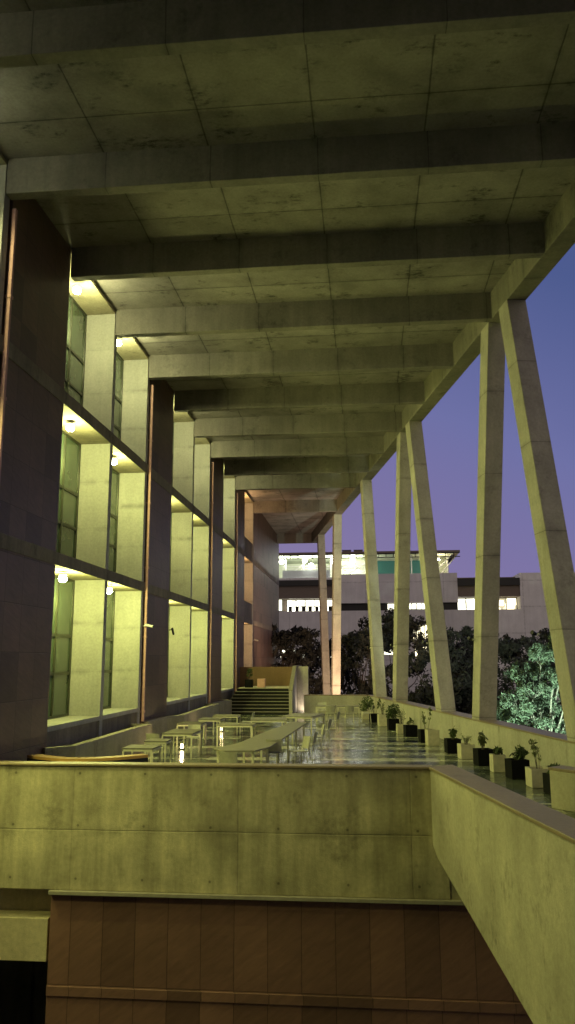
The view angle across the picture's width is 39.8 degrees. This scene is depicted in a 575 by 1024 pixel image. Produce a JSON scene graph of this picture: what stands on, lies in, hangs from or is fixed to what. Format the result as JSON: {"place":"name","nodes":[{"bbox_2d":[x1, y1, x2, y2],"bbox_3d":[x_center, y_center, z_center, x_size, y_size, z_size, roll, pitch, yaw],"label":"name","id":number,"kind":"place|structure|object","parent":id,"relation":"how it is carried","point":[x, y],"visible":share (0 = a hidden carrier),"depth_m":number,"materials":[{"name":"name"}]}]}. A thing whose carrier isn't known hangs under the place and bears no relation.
{"place":"outdoors","nodes":[
{"label":"outdoors","id":0,"kind":"place"},
{"bbox_2d":[231,665,301,714],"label":"staircase","id":1,"kind":"structure","parent":0,"point":[277,695],"depth_m":44.74,"materials":[{"name":"grey concrete"}]},
{"bbox_2d":[245,668,252,687],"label":"landing planter","id":2,"kind":"object","parent":1,"relation":"on","point":[248,682],"visible":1,"depth_m":46.13,"materials":[{"name":"black ceramic"}]},
{"bbox_2d":[257,678,265,686],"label":"landing box","id":3,"kind":"object","parent":1,"relation":"on","point":[261,682],"visible":1,"depth_m":46.23,"materials":[{"name":"orange metal"}]},
{"bbox_2d":[136,713,574,818],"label":"terrace floor","id":4,"kind":"structure","parent":0,"point":[365,741],"depth_m":26.06,"materials":[{"name":"grey tile"}]},
{"bbox_2d":[27,754,147,761],"bbox_3d":[-4.543,5.867,17.727,2.761,0.800,0.966,0,-11,0],"label":"curved bench","id":5,"kind":"object","parent":4,"relation":"on","point":[118,758],"visible":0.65,"depth_m":17.63,"materials":[{"name":"wood"}]},
{"bbox_2d":[42,724,152,756],"bbox_3d":[-5.321,6.867,23.081,0.785,0.803,7.616,-1,-11,6],"label":"ledge planter","id":6,"kind":"object","parent":4,"relation":"on","point":[113,744],"visible":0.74,"depth_m":22.46,"materials":[{"name":"concrete"}]},
{"bbox_2d":[122,744,161,761],"bbox_3d":[-3.714,6.360,20.246,0.800,0.750,0.850,-1,-11,6],"label":"table","id":7,"kind":"object","parent":4,"relation":"on","point":[140,748],"visible":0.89,"depth_m":20.02,"materials":[{"name":"grey laminate"}]},
{"bbox_2d":[146,733,164,754],"bbox_3d":[-3.853,6.872,23.172,0.442,0.821,0.563,-3,-11,15],"label":"chair","id":8,"kind":"object","parent":4,"relation":"on","point":[149,736],"visible":0.22,"depth_m":23.00,"materials":[{"name":"paint"}]},
{"bbox_2d":[144,738,172,761],"bbox_3d":[-3.567,6.670,21.911,0.620,0.750,0.700,-1,-11,6],"label":"table","id":9,"kind":"object","parent":4,"relation":"on","point":[151,741],"visible":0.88,"depth_m":21.76,"materials":[{"name":"grey laminate"}]},
{"bbox_2d":[142,703,219,738],"bbox_3d":[-4.225,8.844,33.690,0.830,0.803,11.509,-1,-11,6],"label":"ledge planter","id":10,"kind":"object","parent":4,"relation":"on","point":[163,724],"visible":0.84,"depth_m":30.91,"materials":[{"name":"concrete"}]},
{"bbox_2d":[161,729,202,758],"bbox_3d":[-3.251,7.161,24.548,0.950,0.750,1.500,-1,-11,6],"label":"table","id":11,"kind":"object","parent":4,"relation":"on","point":[182,732],"visible":1,"depth_m":24.17,"materials":[{"name":"grey laminate"}]},
{"bbox_2d":[176,721,206,745],"bbox_3d":[-3.364,7.790,27.917,0.850,0.750,1.100,-1,-11,6],"label":"table","id":12,"kind":"object","parent":4,"relation":"on","point":[187,723],"visible":0.88,"depth_m":28.03,"materials":[{"name":"grey laminate"}]},
{"bbox_2d":[185,725,200,751],"bbox_3d":[-3.073,7.374,25.878,0.442,0.821,0.563,0,-11,1],"label":"chair","id":13,"kind":"object","parent":4,"relation":"on","point":[194,726],"visible":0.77,"depth_m":25.97,"materials":[{"name":"paint"}]},
{"bbox_2d":[198,717,224,739],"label":"table","id":14,"kind":"object","parent":4,"relation":"on","point":[212,719],"visible":0.95,"depth_m":29.93,"materials":[{"name":"grey laminate"}]},
{"bbox_2d":[210,700,231,713],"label":"ledge planter","id":15,"kind":"object","parent":4,"relation":"on","point":[225,706],"visible":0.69,"depth_m":42.00,"materials":[{"name":"concrete"}]},
{"bbox_2d":[213,714,240,734],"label":"table","id":16,"kind":"object","parent":4,"relation":"on","point":[237,716],"visible":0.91,"depth_m":31.55,"materials":[{"name":"laminate"}]},
{"bbox_2d":[219,752,237,762],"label":"chair","id":17,"kind":"object","parent":4,"relation":"on","point":[228,757],"visible":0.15,"depth_m":18.29,"materials":[{"name":"paint"}]},
{"bbox_2d":[216,723,255,746],"bbox_3d":[-1.761,7.682,27.367,1.250,0.750,0.800,-1,-11,6],"label":"table","id":18,"kind":"object","parent":4,"relation":"on","point":[251,725],"visible":0.94,"depth_m":27.09,"materials":[{"name":"laminate"}]},
{"bbox_2d":[241,712,254,732],"bbox_3d":[-1.609,8.567,32.298,0.563,0.821,0.442,-1,-11,6],"label":"chair","id":19,"kind":"object","parent":4,"relation":"on","point":[253,713],"visible":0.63,"depth_m":32.15,"materials":[{"name":"paint"}]},
{"bbox_2d":[214,722,306,762],"bbox_3d":[-0.228,6.984,23.655,1.278,0.750,9.425,-3,-11,13],"label":"long table","id":20,"kind":"object","parent":4,"relation":"on","point":[256,743],"visible":0.77,"depth_m":21.95,"materials":[{"name":"laminate"}]},
{"bbox_2d":[251,717,286,740],"bbox_3d":[-0.709,8.139,29.834,1.350,0.750,1.300,0,-11,-2],"label":"table","id":21,"kind":"object","parent":4,"relation":"on","point":[268,719],"visible":0.89,"depth_m":29.34,"materials":[{"name":"laminate"}]},
{"bbox_2d":[266,739,283,762],"bbox_3d":[-0.348,6.538,21.450,0.442,0.821,0.563,-1,-11,6],"label":"chair","id":22,"kind":"object","parent":4,"relation":"on","point":[276,748],"visible":0.59,"depth_m":21.27,"materials":[{"name":"paint"}]},
{"bbox_2d":[288,736,310,763],"bbox_3d":[0.347,6.613,21.864,0.563,0.821,0.442,5,-12,-24],"label":"chair","id":23,"kind":"object","parent":4,"relation":"on","point":[306,742],"visible":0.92,"depth_m":21.93,"materials":[{"name":"white plastic"}]},
{"bbox_2d":[281,713,324,735],"bbox_3d":[0.642,8.498,31.777,1.250,0.750,1.900,-4,-11,17],"label":"table","id":24,"kind":"object","parent":4,"relation":"on","point":[296,716],"visible":0.84,"depth_m":31.41,"materials":[{"name":"laminate"}]},
{"bbox_2d":[298,731,317,760],"bbox_3d":[0.619,6.915,23.483,0.563,0.821,0.442,-2,-11,10],"label":"chair","id":25,"kind":"object","parent":4,"relation":"on","point":[314,739],"visible":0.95,"depth_m":23.34,"materials":[{"name":"paint"}]},
{"bbox_2d":[308,724,324,751],"bbox_3d":[0.965,7.371,25.934,0.563,0.821,0.442,1,-11,-4],"label":"chair","id":26,"kind":"object","parent":4,"relation":"on","point":[322,730],"visible":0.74,"depth_m":25.82,"materials":[{"name":"paint"}]},
{"bbox_2d":[317,703,325,719],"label":"chair","id":27,"kind":"object","parent":4,"relation":"on","point":[322,708],"visible":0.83,"depth_m":39.33,"materials":[{"name":"paint"}]},
{"bbox_2d":[316,719,331,742],"bbox_3d":[1.319,7.839,28.448,0.563,0.821,0.442,-3,-11,15],"label":"chair","id":28,"kind":"object","parent":4,"relation":"on","point":[328,725],"visible":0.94,"depth_m":28.32,"materials":[{"name":"paint"}]},
{"bbox_2d":[315,705,335,721],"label":"table","id":29,"kind":"object","parent":4,"relation":"on","point":[320,706],"visible":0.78,"depth_m":37.94,"materials":[{"name":"laminate"}]},
{"bbox_2d":[326,705,336,722],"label":"chair","id":30,"kind":"object","parent":4,"relation":"on","point":[330,708],"visible":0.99,"depth_m":37.05,"materials":[{"name":"paint"}]},
{"bbox_2d":[326,711,339,731],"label":"chair","id":31,"kind":"object","parent":4,"relation":"on","point":[337,716],"visible":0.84,"depth_m":32.40,"materials":[{"name":"paint"}]},
{"bbox_2d":[337,705,359,722],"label":"table","id":32,"kind":"object","parent":4,"relation":"on","point":[343,706],"visible":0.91,"depth_m":37.64,"materials":[{"name":"laminate"}]},
{"bbox_2d":[344,706,353,722],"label":"chair","id":33,"kind":"object","parent":4,"relation":"on","point":[349,709],"visible":1,"depth_m":36.77,"materials":[{"name":"paint"}]},
{"bbox_2d":[358,696,371,718],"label":"square planter","id":34,"kind":"object","parent":4,"relation":"on","point":[365,702],"visible":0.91,"depth_m":39.62,"materials":[{"name":"plant"}]},
{"bbox_2d":[362,705,372,721],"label":"chair","id":35,"kind":"object","parent":4,"relation":"on","point":[367,713],"visible":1,"depth_m":37.12,"materials":[{"name":"paint"}]},
{"bbox_2d":[368,699,380,722],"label":"square planter","id":36,"kind":"object","parent":4,"relation":"on","point":[373,717],"visible":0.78,"depth_m":37.47,"materials":[{"name":"black ceramic"}]},
{"bbox_2d":[377,701,386,725],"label":"square planter","id":37,"kind":"object","parent":4,"relation":"on","point":[382,719],"visible":0.98,"depth_m":35.47,"materials":[{"name":"concrete"}]},
{"bbox_2d":[385,703,400,729],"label":"square planter","id":38,"kind":"object","parent":4,"relation":"on","point":[393,721],"visible":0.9,"depth_m":33.58,"materials":[{"name":"black ceramic"}]},
{"bbox_2d":[396,708,405,733],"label":"square planter","id":39,"kind":"object","parent":4,"relation":"on","point":[399,728],"visible":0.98,"depth_m":31.82,"materials":[{"name":"concrete"}]},
{"bbox_2d":[403,717,417,736],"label":"square planter","id":40,"kind":"object","parent":4,"relation":"on","point":[409,730],"visible":1,"depth_m":30.45,"materials":[{"name":"black ceramic"}]},
{"bbox_2d":[418,707,431,742],"bbox_3d":[4.963,7.600,28.494,0.500,1.281,0.500,0,-11,-2],"label":"square planter","id":41,"kind":"object","parent":4,"relation":"on","point":[421,735],"visible":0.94,"depth_m":28.39,"materials":[{"name":"black ceramic"}]},
{"bbox_2d":[425,729,439,745],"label":"square planter","id":42,"kind":"object","parent":4,"relation":"on","point":[432,737],"visible":1,"depth_m":27.25,"materials":[{"name":"concrete"}]},
{"bbox_2d":[444,724,460,753],"bbox_3d":[5.225,7.183,25.180,0.440,0.884,0.460,0,-11,-2],"label":"square planter","id":43,"kind":"object","parent":4,"relation":"on","point":[450,745],"visible":0.98,"depth_m":24.95,"materials":[{"name":"black plastic"}]},
{"bbox_2d":[457,733,474,758],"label":"square planter","id":44,"kind":"object","parent":4,"relation":"on","point":[464,750],"visible":0.99,"depth_m":23.56,"materials":[{"name":"concrete"}]},
{"bbox_2d":[367,695,574,767],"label":"terrace parapet","id":45,"kind":"structure","parent":4,"relation":"on","point":[553,747],"depth_m":24.19,"materials":[{"name":"concrete"}]},
{"bbox_2d":[360,480,386,696],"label":"raking column","id":46,"kind":"structure","parent":45,"relation":"on","point":[375,622],"depth_m":44.34,"materials":[{"name":"concrete"}]},
{"bbox_2d":[392,432,410,700],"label":"raking column","id":47,"kind":"structure","parent":45,"relation":"on","point":[402,583],"depth_m":37.30,"materials":[{"name":"concrete"}]},
{"bbox_2d":[405,421,455,710],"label":"raking column","id":48,"kind":"structure","parent":45,"relation":"on","point":[438,643],"depth_m":32.40,"materials":[{"name":"concrete"}]},
{"bbox_2d":[472,322,504,719],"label":"raking column","id":49,"kind":"structure","parent":45,"relation":"on","point":[489,506],"depth_m":25.38,"materials":[{"name":"concrete"}]},
{"bbox_2d":[498,299,574,741],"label":"raking column","id":50,"kind":"structure","parent":45,"relation":"on","point":[553,548],"depth_m":21.04,"materials":[{"name":"concrete"}]},
{"bbox_2d":[473,730,492,765],"bbox_3d":[5.493,6.603,22.289,0.460,0.962,0.460,1,-11,-5],"label":"square planter","id":51,"kind":"object","parent":4,"relation":"on","point":[481,756],"visible":0.98,"depth_m":22.07,"materials":[{"name":"black ceramic"}]},
{"bbox_2d":[489,745,505,771],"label":"square planter","id":52,"kind":"object","parent":4,"relation":"on","point":[497,759],"visible":0.98,"depth_m":20.81,"materials":[{"name":"concrete"}]},
{"bbox_2d":[504,744,529,779],"bbox_3d":[5.776,6.199,19.755,0.576,0.823,0.536,1,-11,-6],"label":"square planter","id":53,"kind":"object","parent":4,"relation":"on","point":[516,766],"visible":0.99,"depth_m":19.58,"materials":[{"name":"black ceramic"}]},
{"bbox_2d":[525,739,547,787],"bbox_3d":[5.820,5.836,18.515,0.440,1.082,0.440,0,-11,-3],"label":"square planter","id":54,"kind":"object","parent":4,"relation":"on","point":[534,777],"visible":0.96,"depth_m":18.32,"materials":[{"name":"concrete"}]},
{"bbox_2d":[542,763,559,794],"bbox_3d":[5.898,5.857,17.488,0.420,0.663,0.435,1,-11,-4],"label":"square planter","id":55,"kind":"object","parent":4,"relation":"on","point":[546,784],"visible":0.16,"depth_m":17.50,"materials":[{"name":"black ceramic"}]},
{"bbox_2d":[548,765,574,811],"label":"planter","id":56,"kind":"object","parent":4,"relation":"on","point":[562,782],"depth_m":15.59,"materials":[{"name":"concrete"}]},
{"bbox_2d":[279,572,574,734],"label":"building","id":57,"kind":"structure","parent":0,"point":[522,608],"depth_m":98.69,"materials":[{"name":"concrete"}]},
{"bbox_2d":[279,599,282,610],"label":"window","id":58,"kind":"structure","parent":57,"relation":"in","point":[280,600],"depth_m":100.98,"materials":[{"name":"glass"}]},
{"bbox_2d":[286,599,331,610],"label":"window","id":59,"kind":"structure","parent":57,"relation":"in","point":[293,603],"depth_m":102.42,"materials":[{"name":"glass"}]},
{"bbox_2d":[279,550,459,577],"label":"roof deck canopy","id":60,"kind":"object","parent":57,"relation":"on","point":[293,565],"visible":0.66,"depth_m":101.71,"materials":[{"name":"metal"}]},
{"bbox_2d":[387,603,393,609],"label":"window","id":61,"kind":"structure","parent":57,"relation":"in","point":[389,605],"depth_m":99.01,"materials":[{"name":"glass"}]},
{"bbox_2d":[409,603,424,609],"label":"window","id":62,"kind":"structure","parent":57,"relation":"in","point":[412,606],"depth_m":98.67,"materials":[{"name":"glass"}]},
{"bbox_2d":[413,624,427,638],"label":"window","id":63,"kind":"structure","parent":57,"relation":"in","point":[422,629],"depth_m":97.78,"materials":[{"name":"glass"}]},
{"bbox_2d":[458,598,474,609],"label":"window","id":64,"kind":"structure","parent":57,"relation":"in","point":[463,603],"depth_m":100.42,"materials":[{"name":"glass"}]},
{"bbox_2d":[499,598,516,608],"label":"window","id":65,"kind":"structure","parent":57,"relation":"in","point":[504,603],"depth_m":99.93,"materials":[{"name":"glass"}]},
{"bbox_2d":[279,243,574,577],"label":"sky","id":66,"kind":"structure","parent":0,"point":[451,428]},
{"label":"lower terrace","id":67,"kind":"structure","parent":0,"visible":0},
{"bbox_2d":[297,666,308,712],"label":"stair flank wall","id":68,"kind":"structure","parent":67,"relation":"on","point":[302,682],"depth_m":45.68,"materials":[{"name":"concrete"}]},
{"bbox_2d":[317,535,330,694],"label":"raking column","id":69,"kind":"structure","parent":67,"relation":"on","point":[325,660],"depth_m":64.89,"materials":[{"name":"concrete"}]},
{"bbox_2d":[304,695,367,712],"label":"end parapet","id":70,"kind":"structure","parent":67,"relation":"on","point":[311,702],"depth_m":44.40,"materials":[{"name":"concrete"}]},
{"bbox_2d":[331,514,341,694],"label":"raking column","id":71,"kind":"structure","parent":67,"relation":"on","point":[336,607],"depth_m":57.92,"materials":[{"name":"concrete"}]},
{"bbox_3d":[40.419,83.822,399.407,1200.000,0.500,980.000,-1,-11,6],"label":"ground","id":72,"kind":"structure","parent":0,"visible":0},
{"bbox_2d":[0,152,278,1023],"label":"building","id":73,"kind":"structure","parent":72,"relation":"on","point":[73,505],"depth_m":25.05,"materials":[{"name":"concrete"}]},
{"bbox_2d":[0,208,17,478],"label":"rainwater pipe","id":74,"kind":"object","parent":73,"relation":"attached to","point":[7,323],"visible":1,"depth_m":17.90,"materials":[{"name":"orange metal"}]},
{"bbox_2d":[0,888,50,961],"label":"lintel","id":75,"kind":"structure","parent":73,"relation":"attached to","point":[24,923],"depth_m":14.52,"materials":[{"name":"grey concrete"}]},
{"bbox_2d":[48,575,74,719],"bbox_3d":[-6.794,3.758,22.273,0.092,4.070,3.930,-1,-11,6],"label":"window","id":76,"kind":"structure","parent":73,"relation":"in","point":[63,606],"depth_m":23.47,"materials":[{"name":"green glass"}]},
{"bbox_2d":[58,573,66,581],"bbox_3d":[-6.246,1.836,22.080,0.228,0.246,0.240,-1,-11,6],"label":"recess lamp","id":77,"kind":"object","parent":73,"relation":"attached to","point":[62,578],"visible":1,"depth_m":22.00,"materials":[{"name":"white paint"}]},
{"bbox_2d":[56,430,80,557],"bbox_3d":[-6.808,-0.548,23.076,0.092,4.010,3.930,-1,-11,6],"label":"window","id":78,"kind":"structure","parent":73,"relation":"in","point":[67,525],"depth_m":24.31,"materials":[{"name":"green glass"}]},
{"bbox_2d":[66,422,73,430],"bbox_3d":[-6.261,-2.440,22.878,0.228,0.246,0.240,-1,-11,6],"label":"recess lamp","id":79,"kind":"object","parent":73,"relation":"attached to","point":[70,427],"visible":1,"depth_m":22.80,"materials":[{"name":"white glass"}]},
{"bbox_2d":[64,293,86,405],"bbox_3d":[-6.822,-4.868,23.883,0.092,4.020,3.930,-1,-11,6],"label":"window","id":80,"kind":"structure","parent":73,"relation":"in","point":[77,318],"depth_m":25.17,"materials":[{"name":"green glass"}]},
{"bbox_2d":[73,285,80,293],"bbox_3d":[-6.275,-6.608,23.656,0.228,0.246,0.240,-1,-11,6],"label":"recess lamp","id":81,"kind":"object","parent":73,"relation":"attached to","point":[76,289],"visible":1,"depth_m":23.59,"materials":[{"name":"white paint"}]},
{"bbox_2d":[103,591,114,708],"bbox_3d":[-6.386,4.511,26.318,0.092,4.070,3.700,-1,-11,6],"label":"window","id":82,"kind":"structure","parent":73,"relation":"in","point":[108,669],"depth_m":27.79,"materials":[{"name":"green glass"}]},
{"bbox_2d":[107,586,112,593],"bbox_3d":[-5.850,2.568,26.013,0.228,0.246,0.240,-1,-11,6],"label":"recess lamp","id":83,"kind":"object","parent":73,"relation":"attached to","point":[109,591],"visible":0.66,"depth_m":25.93,"materials":[{"name":"white paint"}]},
{"bbox_2d":[108,468,119,571],"bbox_3d":[-6.401,0.206,27.122,0.092,4.010,3.700,-1,-11,6],"label":"window","id":84,"kind":"structure","parent":73,"relation":"in","point":[115,475],"depth_m":28.64,"materials":[{"name":"green glass"}]},
{"bbox_2d":[112,457,116,464],"bbox_3d":[-5.865,-1.708,26.811,0.228,0.246,0.240,-1,-11,6],"label":"recess lamp","id":85,"kind":"object","parent":73,"relation":"attached to","point":[114,461],"visible":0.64,"depth_m":26.73,"materials":[{"name":"white paint"}]},
{"bbox_2d":[113,352,123,439],"bbox_3d":[-6.415,-4.115,27.928,0.092,4.020,3.700,-1,-11,6],"label":"window","id":86,"kind":"structure","parent":73,"relation":"in","point":[119,361],"depth_m":29.50,"materials":[{"name":"green glass"}]},
{"bbox_2d":[117,338,121,345],"bbox_3d":[-5.879,-5.876,27.589,0.228,0.246,0.240,-1,-11,6],"label":"recess lamp","id":87,"kind":"object","parent":73,"relation":"attached to","point":[119,340],"visible":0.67,"depth_m":27.52,"materials":[{"name":"white paint"}]},
{"bbox_2d":[140,385,153,720],"bbox_3d":[-5.126,1.270,29.115,0.140,12.420,0.130,-1,-11,6],"label":"rainwater pipe","id":88,"kind":"object","parent":73,"relation":"attached to","point":[142,711],"visible":1,"depth_m":29.00,"materials":[{"name":"orange metal"}]},
{"bbox_2d":[167,606,169,696],"bbox_3d":[-5.606,5.956,34.071,0.092,4.070,3.930,-1,-11,6],"label":"window","id":89,"kind":"structure","parent":73,"relation":"in","point":[169,606],"depth_m":35.93,"materials":[{"name":"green glass"}]},
{"bbox_2d":[169,512,171,590],"bbox_3d":[-5.620,1.650,34.875,0.092,4.010,3.930,-1,-11,6],"label":"window","id":90,"kind":"structure","parent":73,"relation":"in","point":[171,512],"depth_m":36.74,"materials":[{"name":"green glass"}]},
{"bbox_2d":[172,421,173,485],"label":"window","id":91,"kind":"structure","parent":73,"relation":"in","point":[173,421],"depth_m":37.69,"materials":[{"name":"green glass"}]},
{"bbox_2d":[208,462,213,702],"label":"rainwater pipe","id":92,"kind":"object","parent":73,"relation":"attached to","point":[210,594],"visible":0.97,"depth_m":40.83,"materials":[{"name":"orange metal"}]},
{"bbox_2d":[234,493,237,693],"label":"rainwater pipe","id":93,"kind":"object","parent":73,"relation":"attached to","point":[236,566],"visible":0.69,"depth_m":48.71,"materials":[{"name":"orange metal"}]},
{"bbox_2d":[0,0,574,543],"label":"roof canopy","id":94,"kind":"object","parent":73,"relation":"on","point":[314,244],"visible":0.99,"depth_m":19.43,"materials":[{"name":"concrete"}]},
{"bbox_2d":[45,895,532,1023],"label":"red stone wall","id":95,"kind":"structure","parent":72,"relation":"on","point":[130,960],"depth_m":13.95,"materials":[{"name":"stone"}]},
{"bbox_2d":[0,761,464,905],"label":"front parapet","id":96,"kind":"structure","parent":95,"relation":"on","point":[353,833],"depth_m":14.37,"materials":[{"name":"concrete"}]},
{"bbox_2d":[429,765,574,1023],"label":"rail wall","id":97,"kind":"structure","parent":96,"relation":"attached to","point":[506,857],"depth_m":10.12,"materials":[{"name":"concrete"}]},
{"bbox_2d":[271,622,330,694],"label":"garden tree","id":98,"kind":"object","parent":72,"relation":"on","point":[299,636],"visible":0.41,"depth_m":66.26,"materials":[{"name":"green plant"}]},
{"bbox_2d":[303,638,368,694],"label":"garden tree","id":99,"kind":"object","parent":72,"relation":"on","point":[347,674],"visible":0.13,"depth_m":70.23,"materials":[{"name":"green plant"}]},
{"bbox_2d":[319,627,392,698],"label":"garden tree","id":100,"kind":"object","parent":72,"relation":"on","point":[357,642],"visible":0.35,"depth_m":63.97,"materials":[{"name":"green plant"}]},
{"bbox_2d":[357,606,431,697],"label":"garden tree","id":101,"kind":"object","parent":72,"relation":"on","point":[388,626],"visible":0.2,"depth_m":67.22,"materials":[{"name":"green plant"}]},
{"bbox_2d":[408,625,472,710],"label":"garden tree","id":102,"kind":"object","parent":72,"relation":"on","point":[425,696],"visible":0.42,"depth_m":61.45,"materials":[{"name":"green plant"}]},
{"bbox_2d":[453,625,505,712],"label":"garden tree","id":103,"kind":"object","parent":72,"relation":"on","point":[465,706],"visible":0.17,"depth_m":64.50,"materials":[{"name":"green plant"}]},
{"bbox_2d":[467,633,553,727],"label":"garden tree","id":104,"kind":"object","parent":72,"relation":"on","point":[509,650],"visible":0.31,"depth_m":63.19,"materials":[{"name":"green plant"}]},
{"bbox_2d":[496,633,565,733],"bbox_3d":[12.906,10.800,38.194,6.306,10.711,4.079,-1,-11,6],"label":"garden tree","id":105,"kind":"object","parent":72,"relation":"on","point":[540,655],"visible":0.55,"depth_m":38.51,"materials":[{"name":"green plant"}]},
{"bbox_2d":[530,630,539,635],"bbox_3d":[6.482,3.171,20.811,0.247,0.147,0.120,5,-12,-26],"label":"tree","id":106,"kind":"object","parent":72,"relation":"on","point":[532,632],"depth_m":20.77,"materials":[{"name":"green plant"}]},
{"bbox_2d":[510,628,565,733],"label":"garden tree","id":107,"kind":"object","parent":72,"relation":"on","point":[543,638],"visible":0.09,"depth_m":64.52,"materials":[{"name":"green plant"}]}
]}

